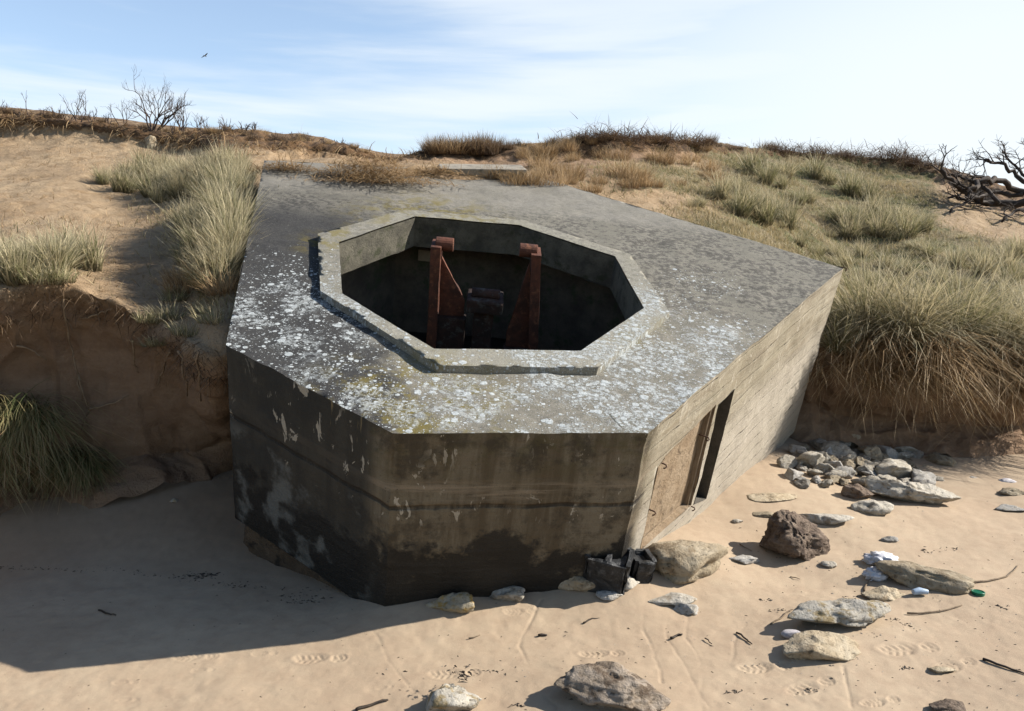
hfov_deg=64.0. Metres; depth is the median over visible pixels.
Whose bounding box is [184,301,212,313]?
grass tuft
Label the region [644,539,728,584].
rock slab
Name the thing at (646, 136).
bramble
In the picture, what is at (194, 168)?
grass tuft
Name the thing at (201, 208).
grass tuft
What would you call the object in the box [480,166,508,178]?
straw tuft
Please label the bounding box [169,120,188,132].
bare shrub
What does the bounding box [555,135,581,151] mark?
straw tuft
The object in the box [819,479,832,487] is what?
rubble stone
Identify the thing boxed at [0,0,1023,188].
sky
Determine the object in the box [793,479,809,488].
rubble stone
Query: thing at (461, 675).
strandline weed
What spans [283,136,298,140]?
dry scrub
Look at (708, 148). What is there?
straw tuft
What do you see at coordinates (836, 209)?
grass tuft
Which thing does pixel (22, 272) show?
grass tuft
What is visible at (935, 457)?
rubble stone
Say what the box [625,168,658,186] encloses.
straw tuft
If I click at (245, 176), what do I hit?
grass tuft
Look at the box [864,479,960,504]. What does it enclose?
stone
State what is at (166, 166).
grass tuft
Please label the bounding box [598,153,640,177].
straw tuft
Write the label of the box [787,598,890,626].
stone
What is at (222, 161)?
grass tuft
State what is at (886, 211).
grass tuft
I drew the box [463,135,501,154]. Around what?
dry scrub
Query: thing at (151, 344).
grass tuft
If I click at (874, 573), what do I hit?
plastic bag
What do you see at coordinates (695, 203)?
grass tuft
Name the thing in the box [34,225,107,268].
grass tuft
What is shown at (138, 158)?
grass tuft
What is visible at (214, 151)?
grass tuft
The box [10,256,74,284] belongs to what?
grass tuft
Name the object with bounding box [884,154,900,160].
dry scrub
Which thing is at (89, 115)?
bare shrub
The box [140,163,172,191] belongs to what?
grass tuft
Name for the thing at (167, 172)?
grass tuft
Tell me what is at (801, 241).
grass tuft
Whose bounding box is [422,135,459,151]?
dry scrub
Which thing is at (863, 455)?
rubble stone
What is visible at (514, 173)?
bracken heap
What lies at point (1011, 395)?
marram tussock
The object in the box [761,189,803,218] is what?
grass tuft
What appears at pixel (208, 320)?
grass tuft
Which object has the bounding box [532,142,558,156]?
straw tuft
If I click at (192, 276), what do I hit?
straw tuft
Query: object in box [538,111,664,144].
bramble
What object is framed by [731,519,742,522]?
stone
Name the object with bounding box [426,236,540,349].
gun mount
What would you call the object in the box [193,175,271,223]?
grass tuft
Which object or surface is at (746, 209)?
grass tuft
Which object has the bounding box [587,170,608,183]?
straw tuft
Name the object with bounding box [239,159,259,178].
grass tuft
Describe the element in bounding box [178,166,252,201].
grass tuft
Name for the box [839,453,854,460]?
rubble stone
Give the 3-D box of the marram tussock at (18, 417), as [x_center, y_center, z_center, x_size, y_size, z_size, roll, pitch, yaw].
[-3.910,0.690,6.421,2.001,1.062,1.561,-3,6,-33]
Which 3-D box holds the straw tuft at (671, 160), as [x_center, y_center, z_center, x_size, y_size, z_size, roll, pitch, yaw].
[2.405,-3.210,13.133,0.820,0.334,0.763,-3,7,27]
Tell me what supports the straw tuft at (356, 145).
on the dune
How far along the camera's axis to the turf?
12.24 m
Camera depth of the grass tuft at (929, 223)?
13.62 m
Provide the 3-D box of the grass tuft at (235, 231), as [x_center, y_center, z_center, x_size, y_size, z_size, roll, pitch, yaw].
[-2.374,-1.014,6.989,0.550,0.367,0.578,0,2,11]
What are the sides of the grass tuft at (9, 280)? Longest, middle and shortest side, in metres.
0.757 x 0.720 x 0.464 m
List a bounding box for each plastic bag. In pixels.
[862,551,897,564]
[862,566,888,581]
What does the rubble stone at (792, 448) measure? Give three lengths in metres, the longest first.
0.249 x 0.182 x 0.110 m
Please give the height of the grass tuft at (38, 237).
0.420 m
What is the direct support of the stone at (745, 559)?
on the beach
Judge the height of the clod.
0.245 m
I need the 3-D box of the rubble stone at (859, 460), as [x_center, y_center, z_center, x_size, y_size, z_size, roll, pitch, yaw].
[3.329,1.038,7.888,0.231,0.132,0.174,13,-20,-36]
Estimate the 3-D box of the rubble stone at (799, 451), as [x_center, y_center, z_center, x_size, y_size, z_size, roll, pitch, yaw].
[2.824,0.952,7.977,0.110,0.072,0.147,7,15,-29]
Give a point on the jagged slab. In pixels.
(909, 574)
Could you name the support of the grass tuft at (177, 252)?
on the dune
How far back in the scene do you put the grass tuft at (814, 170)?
16.16 m
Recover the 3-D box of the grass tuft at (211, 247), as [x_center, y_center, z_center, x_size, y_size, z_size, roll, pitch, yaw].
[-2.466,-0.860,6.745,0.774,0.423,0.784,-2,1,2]
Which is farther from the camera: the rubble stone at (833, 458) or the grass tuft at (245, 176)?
the grass tuft at (245, 176)
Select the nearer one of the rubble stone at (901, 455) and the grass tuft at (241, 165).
the rubble stone at (901, 455)
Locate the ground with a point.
(988, 472)
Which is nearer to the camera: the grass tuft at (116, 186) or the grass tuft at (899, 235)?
the grass tuft at (116, 186)
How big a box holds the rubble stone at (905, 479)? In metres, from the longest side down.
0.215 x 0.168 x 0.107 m
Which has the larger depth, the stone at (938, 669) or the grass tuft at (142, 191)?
the grass tuft at (142, 191)
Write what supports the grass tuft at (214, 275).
on the dune
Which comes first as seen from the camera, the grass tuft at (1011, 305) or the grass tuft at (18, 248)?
the grass tuft at (18, 248)
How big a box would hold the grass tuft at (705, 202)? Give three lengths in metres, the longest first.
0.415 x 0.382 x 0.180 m
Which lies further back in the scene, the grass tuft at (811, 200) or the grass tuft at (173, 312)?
the grass tuft at (811, 200)
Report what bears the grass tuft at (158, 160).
on the dune
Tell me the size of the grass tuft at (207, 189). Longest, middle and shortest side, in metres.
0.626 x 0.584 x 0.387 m
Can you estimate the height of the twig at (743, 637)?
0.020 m
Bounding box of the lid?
[971,589,984,596]
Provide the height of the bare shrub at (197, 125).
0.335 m
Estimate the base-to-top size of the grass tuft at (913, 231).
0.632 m
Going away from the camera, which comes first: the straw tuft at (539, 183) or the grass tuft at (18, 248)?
the grass tuft at (18, 248)
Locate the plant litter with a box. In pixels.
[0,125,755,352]
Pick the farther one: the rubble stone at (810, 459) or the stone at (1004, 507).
the rubble stone at (810, 459)
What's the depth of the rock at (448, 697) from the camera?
3.99 m
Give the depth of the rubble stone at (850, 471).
7.44 m
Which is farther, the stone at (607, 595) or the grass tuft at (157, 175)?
the grass tuft at (157, 175)
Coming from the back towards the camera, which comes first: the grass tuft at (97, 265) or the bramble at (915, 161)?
the bramble at (915, 161)
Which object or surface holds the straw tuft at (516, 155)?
on the dune
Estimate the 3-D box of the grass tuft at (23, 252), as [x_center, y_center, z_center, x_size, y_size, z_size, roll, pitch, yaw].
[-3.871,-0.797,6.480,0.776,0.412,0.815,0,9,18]
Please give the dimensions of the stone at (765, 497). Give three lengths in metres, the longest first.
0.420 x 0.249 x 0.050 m
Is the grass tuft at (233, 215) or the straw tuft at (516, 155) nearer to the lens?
the grass tuft at (233, 215)
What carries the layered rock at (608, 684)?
on the beach
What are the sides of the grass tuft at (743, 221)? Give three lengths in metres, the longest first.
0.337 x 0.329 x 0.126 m
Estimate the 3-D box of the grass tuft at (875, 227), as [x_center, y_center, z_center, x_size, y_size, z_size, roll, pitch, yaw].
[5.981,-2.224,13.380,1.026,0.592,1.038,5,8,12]
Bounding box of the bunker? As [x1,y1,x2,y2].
[226,160,846,605]
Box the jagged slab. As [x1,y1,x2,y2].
[874,560,975,594]
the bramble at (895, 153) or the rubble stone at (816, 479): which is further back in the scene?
the bramble at (895, 153)
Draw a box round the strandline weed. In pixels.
[0,527,1023,710]
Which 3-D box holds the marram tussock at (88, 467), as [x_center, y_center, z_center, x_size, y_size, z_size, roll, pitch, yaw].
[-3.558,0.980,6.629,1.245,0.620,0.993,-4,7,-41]
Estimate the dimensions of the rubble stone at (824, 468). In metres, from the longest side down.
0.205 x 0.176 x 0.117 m
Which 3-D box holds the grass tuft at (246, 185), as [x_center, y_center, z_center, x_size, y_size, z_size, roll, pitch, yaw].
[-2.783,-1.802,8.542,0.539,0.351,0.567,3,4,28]
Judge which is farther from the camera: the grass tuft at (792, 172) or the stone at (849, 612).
the grass tuft at (792, 172)
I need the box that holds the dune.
[0,107,1023,515]
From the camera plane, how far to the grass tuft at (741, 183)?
12.41 m
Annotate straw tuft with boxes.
[142,267,192,293]
[153,261,188,284]
[159,126,169,131]
[167,252,215,288]
[179,255,221,282]
[187,227,258,249]
[191,261,240,296]
[205,127,221,132]
[351,141,358,147]
[358,147,372,152]
[423,139,450,153]
[427,140,453,153]
[437,135,473,154]
[465,140,488,155]
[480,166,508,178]
[491,168,529,185]
[494,165,537,184]
[509,161,547,184]
[514,148,529,158]
[515,142,534,155]
[517,172,549,186]
[518,141,559,168]
[525,137,562,154]
[528,163,556,177]
[529,151,571,172]
[530,143,559,158]
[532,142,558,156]
[534,164,574,186]
[550,157,591,180]
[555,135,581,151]
[555,170,583,184]
[561,151,581,161]
[565,162,590,174]
[567,149,581,157]
[576,178,608,192]
[584,135,597,144]
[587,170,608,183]
[589,147,613,158]
[597,139,641,160]
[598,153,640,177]
[611,168,644,188]
[617,163,662,180]
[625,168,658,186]
[629,161,657,175]
[639,145,673,160]
[644,148,681,164]
[648,175,665,187]
[669,176,689,185]
[675,155,694,164]
[676,150,705,162]
[693,156,723,171]
[695,164,726,180]
[698,141,720,151]
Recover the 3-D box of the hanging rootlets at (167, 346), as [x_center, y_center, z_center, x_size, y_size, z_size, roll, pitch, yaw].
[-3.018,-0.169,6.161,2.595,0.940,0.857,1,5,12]
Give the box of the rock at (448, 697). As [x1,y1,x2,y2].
[425,683,481,710]
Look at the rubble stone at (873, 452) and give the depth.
8.19 m
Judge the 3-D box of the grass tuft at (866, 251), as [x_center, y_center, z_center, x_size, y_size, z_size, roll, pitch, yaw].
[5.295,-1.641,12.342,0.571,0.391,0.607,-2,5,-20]
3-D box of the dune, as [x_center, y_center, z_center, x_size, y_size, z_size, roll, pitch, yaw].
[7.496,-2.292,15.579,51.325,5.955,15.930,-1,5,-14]
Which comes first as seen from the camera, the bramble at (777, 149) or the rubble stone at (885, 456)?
the rubble stone at (885, 456)
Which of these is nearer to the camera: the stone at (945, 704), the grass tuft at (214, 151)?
the stone at (945, 704)
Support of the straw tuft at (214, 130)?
on the dune
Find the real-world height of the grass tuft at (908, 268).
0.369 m
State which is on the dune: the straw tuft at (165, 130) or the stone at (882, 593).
the straw tuft at (165, 130)
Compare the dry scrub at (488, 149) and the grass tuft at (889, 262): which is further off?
the dry scrub at (488, 149)
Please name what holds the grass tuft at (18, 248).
on the dune
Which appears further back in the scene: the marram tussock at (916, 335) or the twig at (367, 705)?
the marram tussock at (916, 335)
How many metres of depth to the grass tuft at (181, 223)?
7.75 m
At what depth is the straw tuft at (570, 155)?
13.10 m
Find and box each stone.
[425,592,474,612]
[489,586,524,601]
[558,576,594,591]
[596,590,622,600]
[622,576,639,590]
[648,592,696,604]
[673,604,698,614]
[729,554,759,563]
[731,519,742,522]
[746,492,796,501]
[752,511,773,517]
[776,454,797,468]
[783,630,860,660]
[784,468,803,480]
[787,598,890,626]
[788,444,807,455]
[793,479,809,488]
[795,464,807,471]
[796,449,806,454]
[796,451,824,468]
[798,444,809,449]
[802,513,853,524]
[806,468,822,476]
[810,438,825,450]
[811,475,820,483]
[812,463,834,474]
[819,451,829,462]
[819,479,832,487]
[820,441,856,458]
[820,561,836,568]
[824,446,832,454]
[824,470,846,477]
[825,460,842,467]
[825,475,840,482]
[828,455,838,460]
[833,466,855,478]
[839,441,850,446]
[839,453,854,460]
[839,478,848,485]
[841,459,856,468]
[841,483,874,498]
[849,434,860,447]
[850,476,878,485]
[850,499,893,515]
[851,448,860,454]
[855,456,866,466]
[855,464,874,474]
[857,445,881,460]
[857,453,870,459]
[860,585,904,601]
[861,470,876,475]
[864,460,878,467]
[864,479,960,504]
[870,452,888,461]
[874,458,912,478]
[877,445,897,458]
[877,473,896,479]
[881,536,898,542]
[894,446,916,451]
[897,451,913,458]
[897,478,911,481]
[902,458,913,466]
[911,450,923,458]
[911,468,935,485]
[924,451,956,466]
[928,666,955,673]
[929,698,965,710]
[936,476,944,480]
[995,504,1023,511]
[999,487,1023,495]
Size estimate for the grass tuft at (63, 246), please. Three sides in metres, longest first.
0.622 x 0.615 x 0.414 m
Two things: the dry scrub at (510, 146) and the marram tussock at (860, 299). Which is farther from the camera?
the dry scrub at (510, 146)
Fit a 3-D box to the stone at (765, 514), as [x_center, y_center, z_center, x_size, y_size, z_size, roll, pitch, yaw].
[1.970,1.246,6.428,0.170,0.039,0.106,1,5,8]
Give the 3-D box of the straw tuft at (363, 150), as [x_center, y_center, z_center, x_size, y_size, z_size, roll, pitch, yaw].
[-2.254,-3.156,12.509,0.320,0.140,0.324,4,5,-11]
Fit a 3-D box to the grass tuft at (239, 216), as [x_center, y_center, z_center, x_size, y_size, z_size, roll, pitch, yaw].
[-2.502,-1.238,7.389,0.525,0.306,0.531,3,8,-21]
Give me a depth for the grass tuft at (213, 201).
7.75 m
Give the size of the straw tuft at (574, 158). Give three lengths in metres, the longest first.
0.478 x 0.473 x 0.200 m
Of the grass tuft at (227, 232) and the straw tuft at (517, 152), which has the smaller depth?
the grass tuft at (227, 232)
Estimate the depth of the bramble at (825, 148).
17.85 m
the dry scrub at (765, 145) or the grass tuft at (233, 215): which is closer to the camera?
the grass tuft at (233, 215)
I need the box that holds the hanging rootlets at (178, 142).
[0,103,429,160]
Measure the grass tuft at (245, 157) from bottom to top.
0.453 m
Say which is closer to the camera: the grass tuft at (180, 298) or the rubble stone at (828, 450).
the grass tuft at (180, 298)
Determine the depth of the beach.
4.84 m
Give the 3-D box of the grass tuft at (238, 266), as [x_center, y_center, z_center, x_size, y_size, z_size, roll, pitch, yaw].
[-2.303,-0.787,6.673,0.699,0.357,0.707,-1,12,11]
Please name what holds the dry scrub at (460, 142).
on the dune
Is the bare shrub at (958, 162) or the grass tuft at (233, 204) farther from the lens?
the bare shrub at (958, 162)
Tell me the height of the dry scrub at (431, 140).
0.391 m
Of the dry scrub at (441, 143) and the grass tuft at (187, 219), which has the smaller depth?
the grass tuft at (187, 219)
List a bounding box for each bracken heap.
[235,149,330,177]
[270,147,475,186]
[393,158,480,177]
[465,162,553,179]
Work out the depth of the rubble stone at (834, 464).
7.68 m
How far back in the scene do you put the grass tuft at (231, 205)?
7.50 m
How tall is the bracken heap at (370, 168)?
0.612 m
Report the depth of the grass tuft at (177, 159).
11.01 m
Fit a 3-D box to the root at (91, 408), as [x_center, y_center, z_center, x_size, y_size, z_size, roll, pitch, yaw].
[-3.306,0.383,6.734,0.329,0.129,0.033,0,5,0]
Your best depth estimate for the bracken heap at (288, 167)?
8.78 m
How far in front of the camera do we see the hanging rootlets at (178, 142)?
12.45 m
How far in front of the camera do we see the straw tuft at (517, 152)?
12.90 m
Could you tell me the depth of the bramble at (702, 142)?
15.25 m
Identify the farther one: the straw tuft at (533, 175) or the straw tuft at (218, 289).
the straw tuft at (533, 175)
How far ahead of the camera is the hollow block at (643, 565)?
5.16 m
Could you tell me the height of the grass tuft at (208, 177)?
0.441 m
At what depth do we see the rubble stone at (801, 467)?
7.49 m
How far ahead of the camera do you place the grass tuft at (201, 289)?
6.58 m
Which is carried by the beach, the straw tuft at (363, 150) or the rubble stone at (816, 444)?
the rubble stone at (816, 444)
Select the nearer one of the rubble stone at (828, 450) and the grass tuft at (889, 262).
the rubble stone at (828, 450)
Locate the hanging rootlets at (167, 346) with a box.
[0,276,227,399]
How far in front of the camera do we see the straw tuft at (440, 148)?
12.65 m
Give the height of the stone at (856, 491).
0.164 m
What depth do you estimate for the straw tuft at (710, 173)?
13.03 m
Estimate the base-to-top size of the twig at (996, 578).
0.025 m
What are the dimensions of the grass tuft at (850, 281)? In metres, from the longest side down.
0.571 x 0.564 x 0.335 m
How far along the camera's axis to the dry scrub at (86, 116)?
13.54 m
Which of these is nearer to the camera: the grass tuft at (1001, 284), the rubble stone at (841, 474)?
the rubble stone at (841, 474)
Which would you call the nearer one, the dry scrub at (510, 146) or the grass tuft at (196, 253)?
the grass tuft at (196, 253)
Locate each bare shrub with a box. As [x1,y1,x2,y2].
[59,91,87,121]
[61,107,76,119]
[85,107,99,120]
[100,98,137,124]
[102,113,116,122]
[121,65,192,130]
[162,99,188,131]
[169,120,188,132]
[190,111,208,130]
[944,151,978,173]
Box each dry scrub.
[1,104,17,113]
[44,110,64,118]
[75,113,92,120]
[221,124,235,131]
[246,131,261,139]
[267,132,286,139]
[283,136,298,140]
[295,131,313,140]
[415,134,453,147]
[418,140,439,153]
[422,133,459,152]
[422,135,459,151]
[444,133,478,152]
[448,139,469,154]
[449,131,493,152]
[457,129,492,141]
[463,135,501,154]
[465,133,511,155]
[470,139,502,154]
[471,131,503,144]
[474,135,506,151]
[499,138,518,149]
[542,131,565,144]
[571,133,586,142]
[594,135,610,142]
[700,132,718,144]
[724,141,736,150]
[756,140,774,148]
[870,152,886,160]
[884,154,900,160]
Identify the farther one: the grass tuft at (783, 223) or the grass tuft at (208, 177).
the grass tuft at (783, 223)
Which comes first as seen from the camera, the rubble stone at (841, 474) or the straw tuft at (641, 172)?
the rubble stone at (841, 474)
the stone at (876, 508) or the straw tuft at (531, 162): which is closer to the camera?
the stone at (876, 508)
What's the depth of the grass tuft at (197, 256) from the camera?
6.62 m
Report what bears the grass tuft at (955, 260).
on the dune
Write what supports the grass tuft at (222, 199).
on the dune
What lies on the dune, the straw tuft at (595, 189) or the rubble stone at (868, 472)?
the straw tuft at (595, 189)
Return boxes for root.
[16,345,46,360]
[62,299,82,400]
[76,373,90,432]
[81,309,108,318]
[89,394,128,409]
[131,339,138,372]
[157,351,170,385]
[177,350,187,395]
[195,351,201,401]
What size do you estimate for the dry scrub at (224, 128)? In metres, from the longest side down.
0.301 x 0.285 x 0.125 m
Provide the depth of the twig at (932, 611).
5.00 m
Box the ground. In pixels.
[853,448,1023,497]
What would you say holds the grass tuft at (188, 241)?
on the dune
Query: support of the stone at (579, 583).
on the beach
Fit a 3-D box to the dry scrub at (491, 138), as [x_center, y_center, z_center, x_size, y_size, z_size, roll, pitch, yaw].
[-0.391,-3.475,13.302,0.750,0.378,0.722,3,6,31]
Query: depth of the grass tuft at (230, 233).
6.71 m
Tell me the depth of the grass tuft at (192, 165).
10.11 m
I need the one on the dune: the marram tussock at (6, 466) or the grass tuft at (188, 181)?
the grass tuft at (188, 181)
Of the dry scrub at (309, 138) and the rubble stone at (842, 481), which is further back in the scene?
the dry scrub at (309, 138)
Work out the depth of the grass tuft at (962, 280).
10.77 m
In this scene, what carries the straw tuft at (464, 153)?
on the dune
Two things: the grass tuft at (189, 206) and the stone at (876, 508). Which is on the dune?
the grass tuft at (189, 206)
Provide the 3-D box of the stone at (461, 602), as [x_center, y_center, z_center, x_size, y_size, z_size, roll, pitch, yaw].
[-0.370,1.489,4.939,0.314,0.113,0.160,-5,2,8]
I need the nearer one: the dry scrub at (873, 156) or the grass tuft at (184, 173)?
the grass tuft at (184, 173)
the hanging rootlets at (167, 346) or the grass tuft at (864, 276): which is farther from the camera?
the grass tuft at (864, 276)
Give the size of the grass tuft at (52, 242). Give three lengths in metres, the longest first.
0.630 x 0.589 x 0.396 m
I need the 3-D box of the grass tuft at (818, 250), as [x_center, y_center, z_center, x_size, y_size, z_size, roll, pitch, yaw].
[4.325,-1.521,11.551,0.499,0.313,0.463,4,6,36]
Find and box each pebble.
[781,629,799,638]
[999,478,1015,482]
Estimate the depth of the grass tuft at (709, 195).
11.21 m
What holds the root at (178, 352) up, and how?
hanging from the dune
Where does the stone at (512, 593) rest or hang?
on the beach
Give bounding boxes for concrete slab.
[439,164,526,179]
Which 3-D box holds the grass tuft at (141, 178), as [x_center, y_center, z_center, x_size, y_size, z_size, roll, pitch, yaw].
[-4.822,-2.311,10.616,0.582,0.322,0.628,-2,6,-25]
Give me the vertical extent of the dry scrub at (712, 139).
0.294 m
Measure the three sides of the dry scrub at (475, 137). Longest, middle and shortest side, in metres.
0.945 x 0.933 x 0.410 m
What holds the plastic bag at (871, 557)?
on the beach
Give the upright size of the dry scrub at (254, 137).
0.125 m
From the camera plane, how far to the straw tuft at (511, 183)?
9.29 m
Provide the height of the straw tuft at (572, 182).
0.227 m
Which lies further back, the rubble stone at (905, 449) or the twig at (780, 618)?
the rubble stone at (905, 449)
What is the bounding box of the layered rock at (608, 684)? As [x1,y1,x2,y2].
[553,661,670,710]
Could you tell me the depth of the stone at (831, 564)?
5.62 m
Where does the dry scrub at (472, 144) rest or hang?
on the dune
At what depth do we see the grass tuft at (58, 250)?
6.48 m
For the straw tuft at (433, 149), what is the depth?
12.64 m
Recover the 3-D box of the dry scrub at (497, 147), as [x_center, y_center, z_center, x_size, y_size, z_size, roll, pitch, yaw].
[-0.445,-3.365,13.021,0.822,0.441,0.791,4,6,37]
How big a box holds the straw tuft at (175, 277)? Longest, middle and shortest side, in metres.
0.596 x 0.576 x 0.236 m
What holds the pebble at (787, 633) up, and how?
on the beach
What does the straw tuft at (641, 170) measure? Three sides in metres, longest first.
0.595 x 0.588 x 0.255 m
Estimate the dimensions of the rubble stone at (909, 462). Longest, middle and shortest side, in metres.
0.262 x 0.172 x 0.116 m
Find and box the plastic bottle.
[911,587,928,594]
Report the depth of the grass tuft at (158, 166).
10.72 m
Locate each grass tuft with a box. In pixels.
[0,226,23,250]
[0,228,56,286]
[0,231,50,274]
[0,233,37,257]
[0,234,50,265]
[0,248,53,283]
[3,224,86,247]
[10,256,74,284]
[13,222,92,274]
[21,228,93,276]
[22,230,77,253]
[24,260,83,282]
[25,227,85,266]
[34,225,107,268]
[41,215,101,248]
[56,218,123,270]
[83,162,113,184]
[99,165,135,192]
[108,161,130,180]
[112,168,140,193]
[113,155,145,177]
[113,156,156,181]
[121,145,164,167]
[126,163,169,197]
[130,171,152,188]
[131,306,164,324]
[133,152,167,181]
[133,332,166,347]
[138,155,171,180]
[138,179,170,203]
[139,298,187,321]
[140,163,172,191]
[145,145,184,169]
[148,151,169,170]
[151,186,204,238]
[154,164,173,183]
[155,173,189,198]
[156,166,186,188]
[156,284,192,302]
[157,204,219,255]
[158,151,191,169]
[159,236,190,265]
[160,157,198,185]
[161,153,187,175]
[162,154,199,173]
[163,255,209,289]
[164,198,209,235]
[164,240,225,281]
[164,321,198,337]
[165,165,195,194]
[165,209,203,232]
[171,149,208,176]
[172,192,206,216]
[175,170,200,193]
[175,239,241,293]
[176,141,215,172]
[176,227,250,265]
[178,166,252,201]
[180,154,217,186]
[180,171,214,199]
[180,234,247,282]
[181,182,252,222]
[181,245,225,272]
[181,252,215,292]
[182,198,273,232]
[182,202,223,229]
[184,242,244,281]
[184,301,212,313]
[185,212,263,255]
[186,301,232,325]
[187,175,230,196]
[188,195,266,243]
[189,158,244,189]
[189,169,256,208]
[189,243,235,272]
[193,137,239,171]
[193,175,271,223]
[193,211,268,251]
[194,229,254,263]
[196,150,266,196]
[196,151,240,180]
[196,219,257,253]
[197,187,247,214]
[197,205,251,224]
[199,132,243,166]
[200,181,250,217]
[200,232,259,277]
[211,196,248,217]
[212,220,254,247]
[214,141,255,165]
[215,158,251,176]
[217,145,257,169]
[218,204,262,228]
[220,166,260,185]
[224,155,256,172]
[227,155,254,173]
[231,168,259,198]
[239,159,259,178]
[681,194,704,206]
[685,193,708,204]
[692,167,741,199]
[692,186,715,195]
[695,195,710,207]
[698,191,715,197]
[718,176,773,218]
[725,145,777,174]
[726,169,757,194]
[733,184,779,212]
[736,218,750,224]
[747,157,787,184]
[747,193,790,225]
[748,182,775,204]
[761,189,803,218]
[771,157,801,178]
[772,171,790,189]
[773,191,808,229]
[775,220,789,226]
[778,170,790,181]
[788,185,813,204]
[789,232,810,246]
[799,151,834,178]
[801,187,820,204]
[806,239,828,257]
[820,165,846,184]
[821,162,877,197]
[822,197,871,225]
[822,227,838,237]
[826,238,852,256]
[828,244,862,267]
[830,205,872,239]
[839,195,886,229]
[839,270,864,289]
[852,235,880,258]
[854,190,886,214]
[855,169,890,200]
[855,203,906,237]
[857,268,886,284]
[868,250,897,268]
[874,192,917,228]
[876,205,936,239]
[886,252,922,274]
[889,228,908,239]
[894,203,922,221]
[904,235,932,250]
[912,208,945,231]
[912,235,947,258]
[921,258,955,282]
[926,241,971,269]
[942,265,980,290]
[954,233,970,237]
[958,242,1015,277]
[964,239,993,262]
[976,271,1018,294]
[979,236,1023,269]
[985,252,1023,287]
[994,291,1023,320]
[1000,273,1023,302]
[1001,228,1023,257]
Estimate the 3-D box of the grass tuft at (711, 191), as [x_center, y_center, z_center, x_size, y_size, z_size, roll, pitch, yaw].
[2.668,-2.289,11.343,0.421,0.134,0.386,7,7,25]
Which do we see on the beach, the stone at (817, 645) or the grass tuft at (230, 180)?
the stone at (817, 645)
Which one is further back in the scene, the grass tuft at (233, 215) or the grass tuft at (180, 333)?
the grass tuft at (233, 215)
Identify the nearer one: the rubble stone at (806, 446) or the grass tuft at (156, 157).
the rubble stone at (806, 446)
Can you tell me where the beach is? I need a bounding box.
[0,438,1023,710]
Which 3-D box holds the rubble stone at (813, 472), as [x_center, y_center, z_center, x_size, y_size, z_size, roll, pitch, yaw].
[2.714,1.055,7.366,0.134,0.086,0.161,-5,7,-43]
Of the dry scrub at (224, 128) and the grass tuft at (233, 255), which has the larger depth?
the dry scrub at (224, 128)
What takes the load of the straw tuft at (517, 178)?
on the dune
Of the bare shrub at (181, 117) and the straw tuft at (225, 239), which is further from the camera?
the bare shrub at (181, 117)
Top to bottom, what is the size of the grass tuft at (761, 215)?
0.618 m
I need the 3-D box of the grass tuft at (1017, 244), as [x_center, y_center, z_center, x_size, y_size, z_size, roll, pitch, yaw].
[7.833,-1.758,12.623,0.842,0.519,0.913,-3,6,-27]
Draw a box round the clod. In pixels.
[144,135,157,148]
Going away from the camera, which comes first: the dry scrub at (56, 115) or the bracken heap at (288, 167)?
the bracken heap at (288, 167)
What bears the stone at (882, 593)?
on the beach
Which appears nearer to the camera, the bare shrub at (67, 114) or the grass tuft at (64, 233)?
the grass tuft at (64, 233)
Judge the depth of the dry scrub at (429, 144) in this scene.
12.64 m
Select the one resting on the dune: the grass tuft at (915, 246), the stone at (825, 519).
the grass tuft at (915, 246)
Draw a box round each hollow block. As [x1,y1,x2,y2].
[583,547,634,594]
[630,548,656,583]
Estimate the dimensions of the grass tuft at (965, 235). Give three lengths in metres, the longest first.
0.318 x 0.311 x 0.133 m
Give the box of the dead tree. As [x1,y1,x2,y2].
[924,137,1023,223]
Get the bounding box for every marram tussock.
[0,374,141,498]
[0,427,82,510]
[0,442,139,514]
[802,233,1008,438]
[802,302,896,401]
[823,254,1023,425]
[851,238,1023,438]
[913,265,1023,432]
[933,270,1023,449]
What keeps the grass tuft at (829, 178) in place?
on the dune
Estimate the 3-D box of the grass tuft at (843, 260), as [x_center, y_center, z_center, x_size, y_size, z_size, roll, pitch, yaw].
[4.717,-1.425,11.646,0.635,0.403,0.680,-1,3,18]
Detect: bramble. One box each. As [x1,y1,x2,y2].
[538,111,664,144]
[583,114,699,150]
[627,122,710,147]
[669,129,722,146]
[741,138,824,153]
[789,137,861,157]
[794,143,897,159]
[850,136,946,160]
[881,152,963,165]
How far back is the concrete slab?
9.43 m
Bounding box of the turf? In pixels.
[1,141,1023,354]
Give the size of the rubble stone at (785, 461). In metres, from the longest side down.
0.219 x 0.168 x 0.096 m
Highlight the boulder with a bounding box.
[759,509,829,560]
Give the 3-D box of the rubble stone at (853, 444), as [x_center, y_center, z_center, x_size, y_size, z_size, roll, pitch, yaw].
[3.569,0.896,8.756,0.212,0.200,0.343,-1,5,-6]
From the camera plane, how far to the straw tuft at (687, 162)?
13.66 m
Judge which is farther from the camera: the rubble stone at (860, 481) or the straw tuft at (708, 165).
the straw tuft at (708, 165)
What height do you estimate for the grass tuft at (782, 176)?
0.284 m
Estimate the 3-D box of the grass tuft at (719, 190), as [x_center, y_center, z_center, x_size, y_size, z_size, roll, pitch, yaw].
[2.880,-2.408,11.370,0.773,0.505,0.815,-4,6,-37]
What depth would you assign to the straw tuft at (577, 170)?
10.43 m
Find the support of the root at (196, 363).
hanging from the dune
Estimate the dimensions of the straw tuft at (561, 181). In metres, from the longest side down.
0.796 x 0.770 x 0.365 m
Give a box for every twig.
[98,609,115,615]
[355,699,387,710]
[670,633,682,638]
[736,632,751,643]
[770,610,791,624]
[907,605,961,613]
[973,565,1018,582]
[982,657,1023,673]

